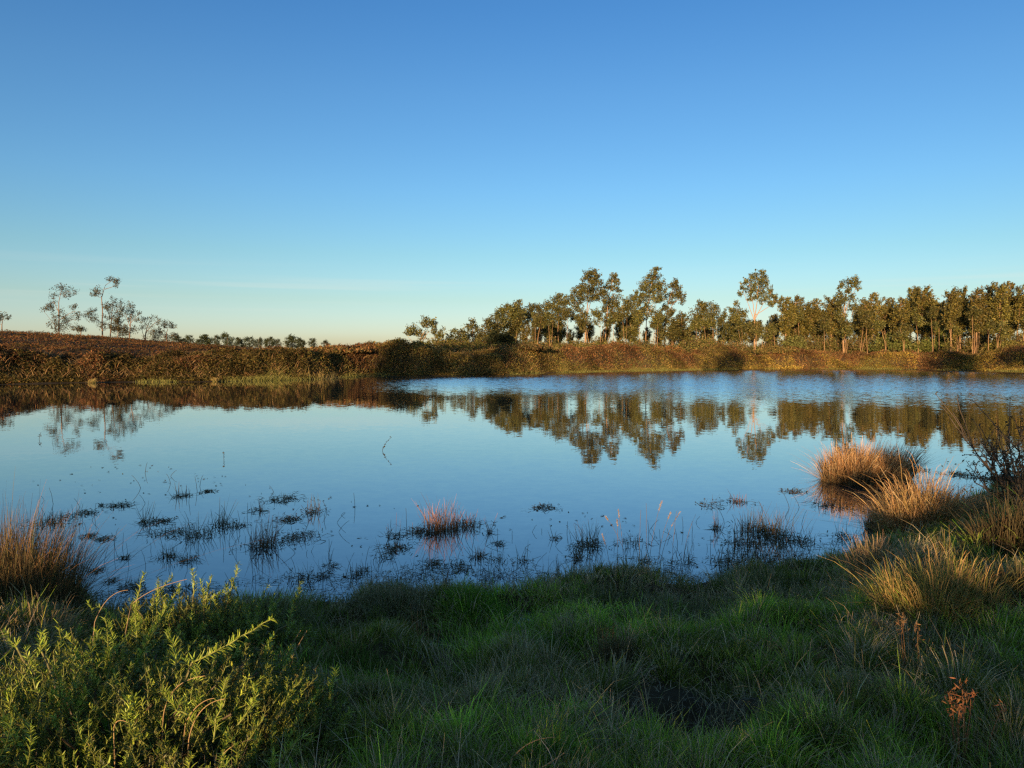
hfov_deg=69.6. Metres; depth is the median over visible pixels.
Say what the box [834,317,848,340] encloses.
eucalyptus tree
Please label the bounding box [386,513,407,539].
water plant
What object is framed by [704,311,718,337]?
eucalyptus sapling
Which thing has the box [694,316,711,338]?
eucalyptus sapling
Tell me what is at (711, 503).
water plant
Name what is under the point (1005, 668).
grass tuft
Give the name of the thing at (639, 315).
eucalyptus sapling
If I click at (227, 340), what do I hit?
conifer tree
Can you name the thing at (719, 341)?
undergrowth bush
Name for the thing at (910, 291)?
eucalyptus tree
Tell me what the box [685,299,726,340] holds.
eucalyptus tree
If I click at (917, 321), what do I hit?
eucalyptus sapling
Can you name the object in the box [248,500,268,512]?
water plant
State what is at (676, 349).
bramble mound
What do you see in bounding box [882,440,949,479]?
rush tussock
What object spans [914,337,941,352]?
green shrub
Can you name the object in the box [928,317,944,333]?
eucalyptus sapling
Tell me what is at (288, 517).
water plant
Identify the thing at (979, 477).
water plant
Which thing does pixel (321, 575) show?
water plant
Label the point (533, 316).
eucalyptus sapling
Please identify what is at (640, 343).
undergrowth bush
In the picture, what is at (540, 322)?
eucalyptus sapling
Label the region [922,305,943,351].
eucalyptus sapling
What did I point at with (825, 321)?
eucalyptus sapling
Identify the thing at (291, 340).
conifer tree
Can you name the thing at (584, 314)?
eucalyptus sapling
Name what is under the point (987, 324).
eucalyptus sapling
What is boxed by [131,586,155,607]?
water plant
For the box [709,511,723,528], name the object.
water plant
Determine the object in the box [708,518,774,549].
water plant
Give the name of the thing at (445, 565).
water plant
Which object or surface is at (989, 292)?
eucalyptus tree
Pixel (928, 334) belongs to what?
eucalyptus tree
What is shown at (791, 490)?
water plant
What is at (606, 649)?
grass tuft
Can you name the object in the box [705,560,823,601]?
grass tuft
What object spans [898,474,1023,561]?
rush tussock
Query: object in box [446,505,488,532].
water plant
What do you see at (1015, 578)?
rush tussock
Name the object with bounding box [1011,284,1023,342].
eucalyptus tree
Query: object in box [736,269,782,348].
eucalyptus tree
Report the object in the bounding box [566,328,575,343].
eucalyptus tree
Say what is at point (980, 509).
rush tussock
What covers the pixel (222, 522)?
water plant
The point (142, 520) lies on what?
water plant
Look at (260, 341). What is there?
conifer tree
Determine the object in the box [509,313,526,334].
eucalyptus sapling
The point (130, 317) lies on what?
eucalyptus tree
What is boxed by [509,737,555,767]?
dry stalk
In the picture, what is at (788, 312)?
eucalyptus tree
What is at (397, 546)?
water plant
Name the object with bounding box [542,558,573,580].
water plant
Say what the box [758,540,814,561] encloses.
water plant
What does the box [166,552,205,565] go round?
water plant
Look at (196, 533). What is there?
water plant
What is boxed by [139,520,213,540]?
water plant
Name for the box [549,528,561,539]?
water plant
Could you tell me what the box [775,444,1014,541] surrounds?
rush tussock
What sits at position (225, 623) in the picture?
gorse bush
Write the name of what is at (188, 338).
conifer tree
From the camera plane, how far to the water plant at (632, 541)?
8.53 m
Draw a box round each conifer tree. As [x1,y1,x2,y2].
[170,334,184,342]
[185,335,194,342]
[193,338,202,343]
[199,334,214,344]
[209,334,220,344]
[220,332,235,345]
[233,337,245,346]
[242,336,256,347]
[253,337,263,347]
[263,336,275,347]
[274,338,283,346]
[283,334,300,347]
[295,338,306,347]
[308,338,316,348]
[320,340,330,346]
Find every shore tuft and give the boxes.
[85,379,96,382]
[304,367,340,379]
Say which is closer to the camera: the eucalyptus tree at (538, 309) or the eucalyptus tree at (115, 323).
the eucalyptus tree at (115, 323)
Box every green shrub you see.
[781,335,806,348]
[867,332,923,352]
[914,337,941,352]
[934,328,951,350]
[982,335,1023,350]
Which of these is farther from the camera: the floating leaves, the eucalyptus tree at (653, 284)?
the eucalyptus tree at (653, 284)
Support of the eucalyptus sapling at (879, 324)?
on the ground at (674, 695)
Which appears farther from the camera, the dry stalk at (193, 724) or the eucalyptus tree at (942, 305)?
the eucalyptus tree at (942, 305)
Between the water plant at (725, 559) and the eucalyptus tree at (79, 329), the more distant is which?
the eucalyptus tree at (79, 329)
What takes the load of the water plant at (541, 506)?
on the water
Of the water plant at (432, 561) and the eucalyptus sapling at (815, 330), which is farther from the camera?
the eucalyptus sapling at (815, 330)
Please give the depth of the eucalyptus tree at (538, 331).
131.50 m
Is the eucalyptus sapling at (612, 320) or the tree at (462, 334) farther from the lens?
the eucalyptus sapling at (612, 320)
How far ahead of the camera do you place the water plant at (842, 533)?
8.83 m
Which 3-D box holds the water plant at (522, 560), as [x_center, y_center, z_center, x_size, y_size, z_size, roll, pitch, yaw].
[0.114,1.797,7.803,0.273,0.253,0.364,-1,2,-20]
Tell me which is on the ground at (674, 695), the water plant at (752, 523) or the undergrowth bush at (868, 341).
the undergrowth bush at (868, 341)
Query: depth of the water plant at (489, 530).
9.07 m
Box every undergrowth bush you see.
[523,337,538,343]
[540,335,559,348]
[569,337,583,346]
[585,335,607,344]
[609,338,630,345]
[633,338,654,348]
[681,334,705,349]
[705,338,728,347]
[729,338,748,352]
[759,336,780,348]
[801,334,823,350]
[817,332,842,351]
[839,331,866,352]
[857,336,881,353]
[949,336,968,353]
[965,334,990,352]
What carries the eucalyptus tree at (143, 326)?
on the ground at (674, 695)
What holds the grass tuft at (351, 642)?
on the ground at (674, 695)
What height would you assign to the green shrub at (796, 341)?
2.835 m
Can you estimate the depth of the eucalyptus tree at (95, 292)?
107.45 m
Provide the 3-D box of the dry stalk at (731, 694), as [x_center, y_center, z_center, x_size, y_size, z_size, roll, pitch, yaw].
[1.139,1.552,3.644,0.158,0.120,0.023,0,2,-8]
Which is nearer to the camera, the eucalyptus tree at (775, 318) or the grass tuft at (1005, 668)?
the grass tuft at (1005, 668)
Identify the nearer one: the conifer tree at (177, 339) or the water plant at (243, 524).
the water plant at (243, 524)
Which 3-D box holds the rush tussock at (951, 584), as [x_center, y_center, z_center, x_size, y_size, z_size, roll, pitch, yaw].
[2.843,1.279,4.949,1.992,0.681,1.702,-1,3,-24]
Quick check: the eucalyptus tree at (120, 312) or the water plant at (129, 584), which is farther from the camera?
the eucalyptus tree at (120, 312)
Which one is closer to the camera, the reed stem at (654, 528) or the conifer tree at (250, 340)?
the reed stem at (654, 528)
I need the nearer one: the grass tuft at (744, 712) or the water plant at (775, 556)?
the grass tuft at (744, 712)
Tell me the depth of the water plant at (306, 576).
7.19 m
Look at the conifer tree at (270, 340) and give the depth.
159.56 m
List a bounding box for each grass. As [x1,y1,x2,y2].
[0,473,1023,767]
[5,358,1023,381]
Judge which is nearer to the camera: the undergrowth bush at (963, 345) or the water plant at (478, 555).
the water plant at (478, 555)
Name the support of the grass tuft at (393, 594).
on the ground at (674, 695)
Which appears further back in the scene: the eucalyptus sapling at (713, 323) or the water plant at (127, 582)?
the eucalyptus sapling at (713, 323)
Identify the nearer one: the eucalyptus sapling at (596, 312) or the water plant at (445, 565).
the water plant at (445, 565)
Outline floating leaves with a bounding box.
[9,465,870,610]
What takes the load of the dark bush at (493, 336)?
on the ground at (674, 695)
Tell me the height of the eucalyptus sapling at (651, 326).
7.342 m
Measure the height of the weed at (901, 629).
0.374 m
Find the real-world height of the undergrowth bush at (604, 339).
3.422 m
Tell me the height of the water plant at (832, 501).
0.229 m
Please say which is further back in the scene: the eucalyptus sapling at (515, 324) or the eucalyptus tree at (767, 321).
the eucalyptus tree at (767, 321)
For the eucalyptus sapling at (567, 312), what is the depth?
117.16 m
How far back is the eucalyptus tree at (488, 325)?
106.06 m
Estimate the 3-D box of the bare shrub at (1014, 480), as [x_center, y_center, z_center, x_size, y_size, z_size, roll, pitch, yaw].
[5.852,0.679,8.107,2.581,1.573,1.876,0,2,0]
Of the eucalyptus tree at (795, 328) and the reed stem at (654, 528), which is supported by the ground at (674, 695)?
the eucalyptus tree at (795, 328)
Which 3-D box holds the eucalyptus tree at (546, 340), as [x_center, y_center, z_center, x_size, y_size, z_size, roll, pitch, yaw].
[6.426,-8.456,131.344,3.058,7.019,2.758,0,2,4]
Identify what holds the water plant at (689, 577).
on the water
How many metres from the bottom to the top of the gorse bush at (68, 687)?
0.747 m
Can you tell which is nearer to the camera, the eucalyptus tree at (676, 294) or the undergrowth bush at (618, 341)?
the undergrowth bush at (618, 341)
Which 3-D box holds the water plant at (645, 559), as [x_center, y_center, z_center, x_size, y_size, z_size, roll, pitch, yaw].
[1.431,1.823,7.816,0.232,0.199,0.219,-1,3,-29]
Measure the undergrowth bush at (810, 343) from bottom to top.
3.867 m
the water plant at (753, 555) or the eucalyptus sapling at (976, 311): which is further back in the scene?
the eucalyptus sapling at (976, 311)
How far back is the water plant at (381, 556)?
7.96 m
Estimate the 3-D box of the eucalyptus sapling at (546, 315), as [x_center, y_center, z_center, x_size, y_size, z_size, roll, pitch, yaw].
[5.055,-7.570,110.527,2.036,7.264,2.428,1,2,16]
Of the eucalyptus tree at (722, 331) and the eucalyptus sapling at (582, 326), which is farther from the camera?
the eucalyptus tree at (722, 331)
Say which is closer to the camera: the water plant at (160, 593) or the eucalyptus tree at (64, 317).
the water plant at (160, 593)
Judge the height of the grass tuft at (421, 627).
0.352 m
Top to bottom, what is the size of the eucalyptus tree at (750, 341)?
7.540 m
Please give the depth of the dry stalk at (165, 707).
2.80 m
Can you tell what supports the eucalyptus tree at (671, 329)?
on the ground at (674, 695)
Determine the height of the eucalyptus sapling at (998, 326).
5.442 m
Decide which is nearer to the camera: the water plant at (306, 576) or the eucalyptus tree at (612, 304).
the water plant at (306, 576)
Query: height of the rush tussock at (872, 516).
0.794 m
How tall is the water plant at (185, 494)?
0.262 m
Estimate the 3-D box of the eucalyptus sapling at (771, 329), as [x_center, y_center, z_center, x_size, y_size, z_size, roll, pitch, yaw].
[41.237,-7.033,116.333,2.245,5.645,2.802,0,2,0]
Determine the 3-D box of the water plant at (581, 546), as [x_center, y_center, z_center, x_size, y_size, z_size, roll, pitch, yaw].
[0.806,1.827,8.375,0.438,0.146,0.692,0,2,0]
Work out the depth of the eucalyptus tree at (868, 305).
114.45 m
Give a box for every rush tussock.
[0,474,250,615]
[0,575,122,648]
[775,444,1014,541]
[791,430,940,487]
[807,536,1023,654]
[825,528,900,590]
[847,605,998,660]
[848,491,891,530]
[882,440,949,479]
[893,529,1010,568]
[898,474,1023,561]
[920,478,999,522]
[966,551,1023,611]
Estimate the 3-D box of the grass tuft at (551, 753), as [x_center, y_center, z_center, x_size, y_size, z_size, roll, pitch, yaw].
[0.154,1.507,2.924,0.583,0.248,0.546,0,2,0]
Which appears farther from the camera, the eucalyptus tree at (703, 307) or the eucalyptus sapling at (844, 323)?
the eucalyptus tree at (703, 307)
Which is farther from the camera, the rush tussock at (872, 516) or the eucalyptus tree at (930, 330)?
the eucalyptus tree at (930, 330)
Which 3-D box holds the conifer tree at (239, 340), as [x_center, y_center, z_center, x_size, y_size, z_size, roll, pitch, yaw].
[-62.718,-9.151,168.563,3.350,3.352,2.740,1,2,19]
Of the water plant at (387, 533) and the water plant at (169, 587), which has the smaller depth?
the water plant at (169, 587)
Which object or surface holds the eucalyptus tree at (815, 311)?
on the ground at (674, 695)
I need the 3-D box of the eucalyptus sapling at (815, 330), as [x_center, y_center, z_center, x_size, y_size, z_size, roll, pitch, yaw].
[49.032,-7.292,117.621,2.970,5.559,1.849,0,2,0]
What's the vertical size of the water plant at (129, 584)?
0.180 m
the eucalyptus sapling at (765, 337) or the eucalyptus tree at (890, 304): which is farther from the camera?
the eucalyptus tree at (890, 304)
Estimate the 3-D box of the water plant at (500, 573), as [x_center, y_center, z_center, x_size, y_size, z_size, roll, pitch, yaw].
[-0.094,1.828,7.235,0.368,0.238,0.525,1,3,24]
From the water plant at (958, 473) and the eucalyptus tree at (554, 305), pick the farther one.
the eucalyptus tree at (554, 305)
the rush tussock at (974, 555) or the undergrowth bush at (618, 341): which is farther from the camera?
the undergrowth bush at (618, 341)
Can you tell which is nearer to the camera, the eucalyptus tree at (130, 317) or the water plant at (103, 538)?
the water plant at (103, 538)
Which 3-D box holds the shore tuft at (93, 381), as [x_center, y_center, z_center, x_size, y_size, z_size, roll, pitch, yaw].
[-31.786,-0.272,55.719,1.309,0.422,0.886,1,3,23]
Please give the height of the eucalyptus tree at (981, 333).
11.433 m
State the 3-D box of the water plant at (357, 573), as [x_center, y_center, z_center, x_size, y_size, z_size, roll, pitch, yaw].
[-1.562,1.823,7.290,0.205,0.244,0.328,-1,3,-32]
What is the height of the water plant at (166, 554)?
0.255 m
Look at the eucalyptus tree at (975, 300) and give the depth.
104.25 m
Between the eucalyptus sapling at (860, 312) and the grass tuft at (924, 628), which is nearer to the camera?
the grass tuft at (924, 628)
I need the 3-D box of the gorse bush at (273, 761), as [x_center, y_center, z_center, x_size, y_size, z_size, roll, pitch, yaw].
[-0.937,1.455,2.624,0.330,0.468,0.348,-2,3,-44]
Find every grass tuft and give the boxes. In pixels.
[67,586,151,628]
[231,575,361,633]
[241,641,327,687]
[284,636,407,685]
[321,622,376,656]
[336,574,440,626]
[399,604,439,644]
[425,577,520,634]
[442,643,515,681]
[493,627,590,667]
[507,730,601,767]
[552,571,685,619]
[566,617,658,671]
[690,701,754,741]
[704,699,891,767]
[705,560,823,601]
[764,637,849,675]
[765,649,953,741]
[837,675,988,767]
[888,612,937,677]
[949,652,1023,684]
[973,702,1022,756]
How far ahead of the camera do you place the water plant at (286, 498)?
11.12 m
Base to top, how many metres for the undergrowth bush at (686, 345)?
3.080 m
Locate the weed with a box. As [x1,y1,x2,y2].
[917,677,1006,767]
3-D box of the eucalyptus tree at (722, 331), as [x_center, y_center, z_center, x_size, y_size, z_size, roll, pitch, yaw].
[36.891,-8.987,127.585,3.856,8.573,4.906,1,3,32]
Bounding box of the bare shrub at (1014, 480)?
[903,391,1023,508]
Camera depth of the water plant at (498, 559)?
7.79 m
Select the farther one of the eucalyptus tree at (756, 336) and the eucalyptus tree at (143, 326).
the eucalyptus tree at (756, 336)
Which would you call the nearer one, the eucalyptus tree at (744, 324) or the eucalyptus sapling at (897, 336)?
the eucalyptus sapling at (897, 336)
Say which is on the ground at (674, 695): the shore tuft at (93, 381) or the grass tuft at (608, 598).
the grass tuft at (608, 598)
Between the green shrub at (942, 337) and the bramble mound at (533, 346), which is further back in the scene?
the green shrub at (942, 337)
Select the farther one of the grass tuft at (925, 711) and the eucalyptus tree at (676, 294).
the eucalyptus tree at (676, 294)
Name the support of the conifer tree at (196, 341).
on the ground at (674, 695)
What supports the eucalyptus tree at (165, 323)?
on the ground at (674, 695)
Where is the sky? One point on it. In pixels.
(344, 172)
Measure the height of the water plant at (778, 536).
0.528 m
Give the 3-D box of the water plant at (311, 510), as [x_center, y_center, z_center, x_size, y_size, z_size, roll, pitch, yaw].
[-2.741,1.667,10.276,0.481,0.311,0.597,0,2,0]
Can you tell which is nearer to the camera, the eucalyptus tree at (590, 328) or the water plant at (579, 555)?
the water plant at (579, 555)
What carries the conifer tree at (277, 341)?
on the ground at (674, 695)
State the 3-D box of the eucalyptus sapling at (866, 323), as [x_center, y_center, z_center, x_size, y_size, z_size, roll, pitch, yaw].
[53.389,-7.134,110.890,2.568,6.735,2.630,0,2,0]
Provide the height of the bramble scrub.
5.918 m
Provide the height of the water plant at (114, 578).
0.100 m
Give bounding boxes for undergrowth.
[425,337,1023,354]
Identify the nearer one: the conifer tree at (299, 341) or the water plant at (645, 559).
the water plant at (645, 559)
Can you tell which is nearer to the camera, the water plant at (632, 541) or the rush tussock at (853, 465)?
the water plant at (632, 541)
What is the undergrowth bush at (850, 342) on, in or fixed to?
on the ground at (674, 695)
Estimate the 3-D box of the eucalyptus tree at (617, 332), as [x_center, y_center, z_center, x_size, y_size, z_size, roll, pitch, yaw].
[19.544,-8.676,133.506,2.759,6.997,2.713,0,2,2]
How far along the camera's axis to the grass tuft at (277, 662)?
4.01 m
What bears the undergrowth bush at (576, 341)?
on the ground at (674, 695)
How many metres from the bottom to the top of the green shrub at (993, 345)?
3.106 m
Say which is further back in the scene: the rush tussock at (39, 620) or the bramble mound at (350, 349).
the bramble mound at (350, 349)
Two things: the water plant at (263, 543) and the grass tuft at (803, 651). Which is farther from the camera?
the water plant at (263, 543)
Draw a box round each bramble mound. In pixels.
[308,345,375,352]
[502,343,551,350]
[650,344,693,353]
[753,345,799,354]
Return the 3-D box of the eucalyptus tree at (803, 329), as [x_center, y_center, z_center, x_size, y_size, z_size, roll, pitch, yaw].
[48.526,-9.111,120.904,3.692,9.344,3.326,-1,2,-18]
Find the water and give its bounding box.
[0,369,1023,647]
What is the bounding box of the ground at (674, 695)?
[0,333,1023,767]
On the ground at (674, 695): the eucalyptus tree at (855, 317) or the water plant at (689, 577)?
the eucalyptus tree at (855, 317)
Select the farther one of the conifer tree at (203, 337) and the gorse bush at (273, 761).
the conifer tree at (203, 337)
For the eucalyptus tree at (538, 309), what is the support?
on the ground at (674, 695)
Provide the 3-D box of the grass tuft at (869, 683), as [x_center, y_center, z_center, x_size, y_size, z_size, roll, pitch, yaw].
[1.681,1.433,3.465,0.752,0.252,0.875,0,2,0]
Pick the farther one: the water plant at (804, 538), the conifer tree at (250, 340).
the conifer tree at (250, 340)
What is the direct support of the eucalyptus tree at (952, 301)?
on the ground at (674, 695)
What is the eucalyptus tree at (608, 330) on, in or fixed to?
on the ground at (674, 695)
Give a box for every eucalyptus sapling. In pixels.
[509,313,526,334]
[530,312,537,339]
[532,313,547,343]
[542,310,553,341]
[559,305,574,326]
[573,308,591,341]
[577,317,592,346]
[589,307,604,344]
[602,313,620,333]
[615,306,629,336]
[632,308,647,332]
[649,312,668,345]
[651,314,665,336]
[688,319,700,346]
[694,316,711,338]
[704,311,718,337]
[728,314,741,341]
[748,320,760,348]
[757,324,773,343]
[766,323,777,344]
[795,306,804,327]
[810,322,824,340]
[818,314,834,350]
[836,325,853,351]
[840,320,858,352]
[856,306,873,351]
[857,315,873,353]
[872,319,885,350]
[889,329,909,350]
[894,322,913,349]
[910,308,927,352]
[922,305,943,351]
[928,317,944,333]
[949,325,966,350]
[964,305,982,353]
[968,322,982,352]
[981,316,997,349]
[989,321,1011,347]
[995,325,1013,344]
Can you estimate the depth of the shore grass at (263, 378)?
85.82 m
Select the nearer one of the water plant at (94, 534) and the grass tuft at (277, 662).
the grass tuft at (277, 662)
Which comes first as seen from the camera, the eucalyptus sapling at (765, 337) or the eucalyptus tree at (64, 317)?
the eucalyptus tree at (64, 317)
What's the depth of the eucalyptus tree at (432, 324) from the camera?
104.52 m
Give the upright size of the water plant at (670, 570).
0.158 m
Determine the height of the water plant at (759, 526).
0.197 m
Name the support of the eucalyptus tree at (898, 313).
on the ground at (674, 695)
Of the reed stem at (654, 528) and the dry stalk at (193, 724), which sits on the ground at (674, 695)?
the dry stalk at (193, 724)
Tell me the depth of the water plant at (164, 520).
9.67 m
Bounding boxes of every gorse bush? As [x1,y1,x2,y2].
[0,597,355,767]
[75,563,326,699]
[215,728,312,767]
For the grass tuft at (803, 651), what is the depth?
4.13 m
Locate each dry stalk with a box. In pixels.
[90,590,125,663]
[113,720,127,767]
[122,579,186,646]
[160,676,202,767]
[180,698,213,763]
[187,699,223,755]
[217,739,254,767]
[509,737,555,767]
[541,752,564,767]
[727,686,757,710]
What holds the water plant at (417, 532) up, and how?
on the water
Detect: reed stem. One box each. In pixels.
[616,520,617,550]
[649,502,661,563]
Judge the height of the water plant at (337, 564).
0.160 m
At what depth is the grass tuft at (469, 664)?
4.71 m
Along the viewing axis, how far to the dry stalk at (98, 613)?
4.16 m
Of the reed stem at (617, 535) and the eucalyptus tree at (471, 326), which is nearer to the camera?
the reed stem at (617, 535)
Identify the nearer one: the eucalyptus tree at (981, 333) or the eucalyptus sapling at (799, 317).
the eucalyptus sapling at (799, 317)
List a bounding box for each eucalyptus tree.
[0,311,11,331]
[39,283,88,334]
[67,322,86,335]
[83,275,120,335]
[103,295,127,337]
[107,315,130,337]
[118,301,141,337]
[137,314,161,339]
[149,320,178,340]
[395,315,446,345]
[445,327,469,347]
[460,317,484,343]
[475,314,508,342]
[489,303,526,340]
[513,299,528,340]
[519,320,531,342]
[523,302,543,340]
[529,325,536,341]
[534,326,542,342]
[539,292,570,343]
[541,323,553,342]
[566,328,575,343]
[567,267,609,341]
[574,326,583,342]
[586,321,594,340]
[600,326,612,341]
[601,272,623,340]
[613,322,623,339]
[616,294,644,343]
[633,266,667,343]
[642,327,652,345]
[654,326,663,344]
[656,307,683,345]
[659,277,686,341]
[676,310,693,343]
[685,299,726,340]
[715,307,730,344]
[722,299,752,343]
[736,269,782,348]
[743,320,751,345]
[747,319,755,346]
[751,320,762,347]
[765,314,777,335]
[767,313,780,343]
[775,296,797,346]
[790,295,804,337]
[797,300,820,344]
[803,298,826,348]
[817,295,842,348]
[831,274,861,351]
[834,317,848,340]
[851,298,873,350]
[851,306,858,340]
[851,309,870,339]
[863,292,887,350]
[877,296,895,337]
[885,310,900,334]
[886,297,911,346]
[901,286,924,342]
[908,285,936,345]
[919,326,930,340]
[924,297,939,338]
[930,300,946,340]
[939,286,963,352]
[948,285,977,352]
[965,287,992,353]
[967,295,990,344]
[973,285,1001,353]
[986,281,1014,346]
[998,281,1023,343]
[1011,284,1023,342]
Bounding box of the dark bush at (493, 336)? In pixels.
[485,328,516,347]
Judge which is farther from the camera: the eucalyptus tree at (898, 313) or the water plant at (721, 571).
the eucalyptus tree at (898, 313)
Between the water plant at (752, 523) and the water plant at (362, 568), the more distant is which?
the water plant at (752, 523)
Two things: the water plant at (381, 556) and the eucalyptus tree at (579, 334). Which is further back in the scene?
the eucalyptus tree at (579, 334)
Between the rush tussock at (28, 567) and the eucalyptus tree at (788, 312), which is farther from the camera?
the eucalyptus tree at (788, 312)
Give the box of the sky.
[0,0,1023,348]
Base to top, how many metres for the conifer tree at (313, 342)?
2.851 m
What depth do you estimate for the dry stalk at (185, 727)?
2.75 m
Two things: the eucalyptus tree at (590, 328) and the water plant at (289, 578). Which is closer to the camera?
the water plant at (289, 578)
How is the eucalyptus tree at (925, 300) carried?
on the ground at (674, 695)
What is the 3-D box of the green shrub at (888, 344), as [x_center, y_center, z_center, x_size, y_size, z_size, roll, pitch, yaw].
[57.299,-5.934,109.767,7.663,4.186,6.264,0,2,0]
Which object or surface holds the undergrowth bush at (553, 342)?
on the ground at (674, 695)
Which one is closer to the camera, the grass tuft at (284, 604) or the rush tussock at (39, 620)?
the rush tussock at (39, 620)
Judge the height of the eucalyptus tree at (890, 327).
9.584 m
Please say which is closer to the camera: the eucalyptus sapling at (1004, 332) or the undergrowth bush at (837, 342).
the eucalyptus sapling at (1004, 332)
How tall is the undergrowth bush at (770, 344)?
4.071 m
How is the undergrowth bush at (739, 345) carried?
on the ground at (674, 695)
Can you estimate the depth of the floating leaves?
7.30 m
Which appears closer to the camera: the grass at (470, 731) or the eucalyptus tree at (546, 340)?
the grass at (470, 731)
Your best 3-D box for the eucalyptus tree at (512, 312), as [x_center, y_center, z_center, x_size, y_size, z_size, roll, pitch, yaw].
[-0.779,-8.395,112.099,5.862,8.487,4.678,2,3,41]
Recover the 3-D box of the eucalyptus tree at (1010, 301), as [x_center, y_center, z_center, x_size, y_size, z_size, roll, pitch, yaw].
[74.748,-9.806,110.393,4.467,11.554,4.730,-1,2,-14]
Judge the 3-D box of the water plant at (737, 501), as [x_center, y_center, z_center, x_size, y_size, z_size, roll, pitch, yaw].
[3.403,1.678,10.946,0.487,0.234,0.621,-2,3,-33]
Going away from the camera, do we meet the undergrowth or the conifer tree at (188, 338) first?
the undergrowth
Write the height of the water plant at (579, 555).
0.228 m
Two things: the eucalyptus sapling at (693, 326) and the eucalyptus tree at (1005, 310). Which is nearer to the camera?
the eucalyptus tree at (1005, 310)
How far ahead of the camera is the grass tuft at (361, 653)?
4.48 m
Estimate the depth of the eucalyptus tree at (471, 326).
111.56 m
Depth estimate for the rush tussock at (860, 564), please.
6.09 m
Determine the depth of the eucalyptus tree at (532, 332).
143.43 m
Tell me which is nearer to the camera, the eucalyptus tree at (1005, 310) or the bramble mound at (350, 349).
the bramble mound at (350, 349)
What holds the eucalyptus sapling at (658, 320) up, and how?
on the ground at (674, 695)
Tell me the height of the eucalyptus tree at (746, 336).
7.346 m
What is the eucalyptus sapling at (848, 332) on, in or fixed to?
on the ground at (674, 695)
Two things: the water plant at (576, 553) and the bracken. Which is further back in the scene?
the bracken
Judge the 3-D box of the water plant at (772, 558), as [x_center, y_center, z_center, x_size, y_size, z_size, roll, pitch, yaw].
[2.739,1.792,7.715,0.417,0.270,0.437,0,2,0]
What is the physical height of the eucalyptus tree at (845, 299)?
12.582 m
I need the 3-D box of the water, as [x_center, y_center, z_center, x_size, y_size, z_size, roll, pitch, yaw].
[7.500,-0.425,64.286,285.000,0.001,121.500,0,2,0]
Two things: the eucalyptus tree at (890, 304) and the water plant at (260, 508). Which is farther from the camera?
the eucalyptus tree at (890, 304)
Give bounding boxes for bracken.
[0,329,1023,383]
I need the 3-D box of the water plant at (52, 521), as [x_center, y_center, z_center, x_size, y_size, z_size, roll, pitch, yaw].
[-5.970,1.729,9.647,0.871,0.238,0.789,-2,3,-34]
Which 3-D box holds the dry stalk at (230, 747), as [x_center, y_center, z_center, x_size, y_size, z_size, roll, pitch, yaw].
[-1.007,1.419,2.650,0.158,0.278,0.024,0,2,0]
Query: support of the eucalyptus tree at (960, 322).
on the ground at (674, 695)
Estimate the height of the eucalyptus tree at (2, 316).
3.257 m
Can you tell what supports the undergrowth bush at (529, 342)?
on the ground at (674, 695)
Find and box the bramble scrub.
[0,329,1023,383]
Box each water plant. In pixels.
[19,509,81,529]
[59,507,105,519]
[73,532,100,538]
[93,533,116,542]
[97,575,121,584]
[99,499,134,509]
[106,570,147,592]
[110,575,161,588]
[127,579,150,592]
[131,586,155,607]
[132,501,161,523]
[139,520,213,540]
[143,580,194,595]
[144,516,177,525]
[145,588,173,601]
[151,542,187,559]
[162,584,202,594]
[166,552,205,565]
[168,510,227,540]
[170,486,192,498]
[205,499,237,528]
[228,517,262,527]
[229,510,296,552]
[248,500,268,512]
[257,491,314,502]
[273,513,311,522]
[274,528,325,546]
[282,564,321,590]
[287,580,320,593]
[288,566,315,580]
[301,496,328,514]
[302,559,336,582]
[323,558,344,567]
[343,561,367,576]
[351,564,369,573]
[370,537,393,559]
[376,540,419,553]
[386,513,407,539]
[395,554,443,582]
[396,523,437,539]
[408,495,483,537]
[418,557,444,567]
[421,555,483,583]
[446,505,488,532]
[460,567,497,586]
[467,543,492,557]
[483,551,515,564]
[484,518,498,532]
[492,560,521,580]
[505,569,545,583]
[511,546,533,563]
[522,502,557,511]
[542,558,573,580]
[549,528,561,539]
[563,547,586,561]
[565,539,599,552]
[565,540,593,558]
[568,522,611,550]
[614,533,652,548]
[639,553,653,562]
[657,563,684,579]
[670,539,697,568]
[678,568,705,583]
[695,496,727,508]
[706,542,743,567]
[707,559,727,577]
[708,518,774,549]
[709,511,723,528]
[711,539,810,569]
[721,491,760,503]
[727,520,786,536]
[729,505,794,541]
[742,499,818,550]
[756,531,785,547]
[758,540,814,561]
[760,547,785,566]
[778,487,813,494]
[784,515,834,546]
[784,522,828,546]
[807,491,870,512]
[825,522,858,541]
[947,467,983,477]
[955,473,1000,482]
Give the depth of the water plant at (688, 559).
7.79 m
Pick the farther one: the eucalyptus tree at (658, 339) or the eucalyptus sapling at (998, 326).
the eucalyptus tree at (658, 339)
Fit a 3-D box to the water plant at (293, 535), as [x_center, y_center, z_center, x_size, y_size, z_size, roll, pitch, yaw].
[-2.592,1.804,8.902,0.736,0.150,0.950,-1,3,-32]
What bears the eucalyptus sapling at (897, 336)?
on the ground at (674, 695)
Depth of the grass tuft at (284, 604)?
5.60 m
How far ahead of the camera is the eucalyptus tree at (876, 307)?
119.39 m
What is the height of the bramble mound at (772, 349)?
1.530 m
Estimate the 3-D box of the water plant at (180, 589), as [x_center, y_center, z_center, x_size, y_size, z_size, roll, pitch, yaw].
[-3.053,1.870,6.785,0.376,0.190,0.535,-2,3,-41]
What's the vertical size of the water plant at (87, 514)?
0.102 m
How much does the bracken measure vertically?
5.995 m
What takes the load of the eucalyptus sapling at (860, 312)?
on the ground at (674, 695)
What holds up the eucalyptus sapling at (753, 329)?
on the ground at (674, 695)

